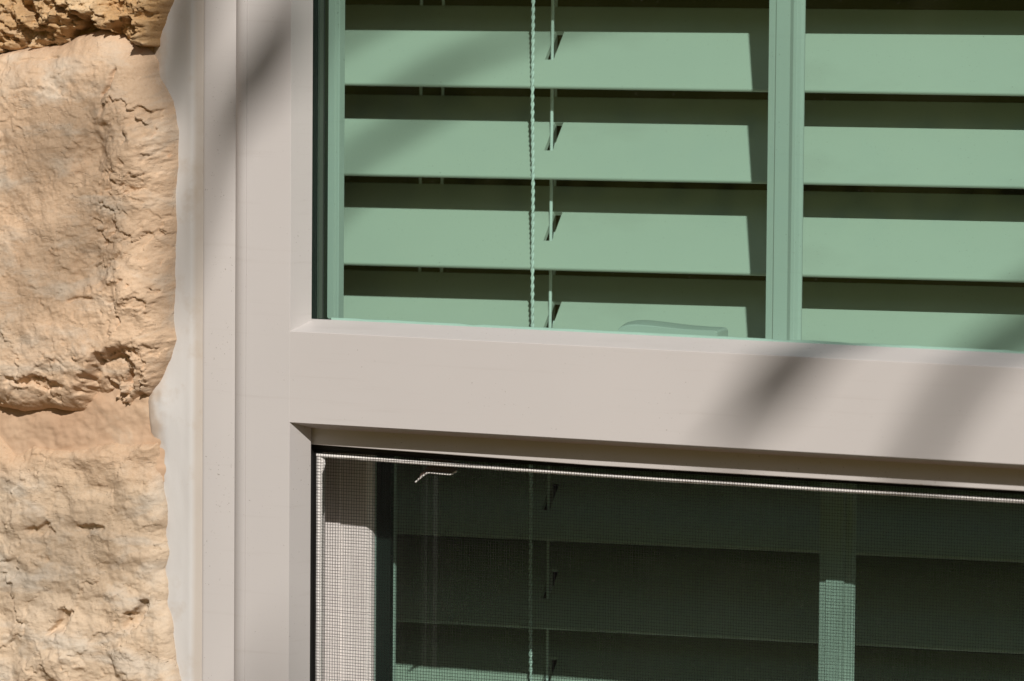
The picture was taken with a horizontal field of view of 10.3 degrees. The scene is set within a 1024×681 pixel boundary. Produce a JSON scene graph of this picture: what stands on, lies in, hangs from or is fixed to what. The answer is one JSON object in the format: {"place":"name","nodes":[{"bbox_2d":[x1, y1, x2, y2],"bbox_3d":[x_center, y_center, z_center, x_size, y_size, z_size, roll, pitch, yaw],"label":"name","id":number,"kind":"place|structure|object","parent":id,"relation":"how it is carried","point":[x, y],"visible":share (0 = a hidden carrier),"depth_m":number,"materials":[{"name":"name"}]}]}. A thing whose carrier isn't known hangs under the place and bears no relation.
{"place":"outdoors","nodes":[
{"label":"outdoors","id":0,"kind":"place"},
{"label":"ground","id":1,"kind":"structure","parent":0,"visible":0},
{"bbox_2d":[0,0,180,680],"bbox_3d":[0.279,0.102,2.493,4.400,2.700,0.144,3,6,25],"label":"stone wall","id":2,"kind":"structure","parent":1,"relation":"on","point":[89,140],"depth_m":2.65,"materials":[{"name":"beige stone"}]},
{"bbox_2d":[148,0,1023,680],"bbox_3d":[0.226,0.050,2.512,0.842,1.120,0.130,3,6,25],"label":"window","id":3,"kind":"structure","parent":2,"relation":"attached to","point":[280,368],"depth_m":2.61,"materials":[{"name":"paint"}]},
{"bbox_2d":[314,449,1023,680],"bbox_3d":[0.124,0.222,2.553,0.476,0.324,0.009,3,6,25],"label":"insect screen","id":4,"kind":"object","parent":3,"relation":"attached to","point":[438,465],"visible":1,"depth_m":2.57,"materials":[{"name":"black metal"}]},
{"bbox_2d":[344,0,1023,680],"bbox_3d":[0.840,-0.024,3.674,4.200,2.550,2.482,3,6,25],"label":"interior room","id":5,"kind":"object","parent":1,"relation":"on","point":[814,4],"depth_m":5.36,"materials":[{"name":"paint"}]},
{"bbox_2d":[344,0,1023,680],"bbox_3d":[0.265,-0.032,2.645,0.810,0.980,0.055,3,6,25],"label":"venetian blind","id":6,"kind":"object","parent":5,"relation":"hanging from","point":[870,234],"visible":0.62,"depth_m":2.73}
]}

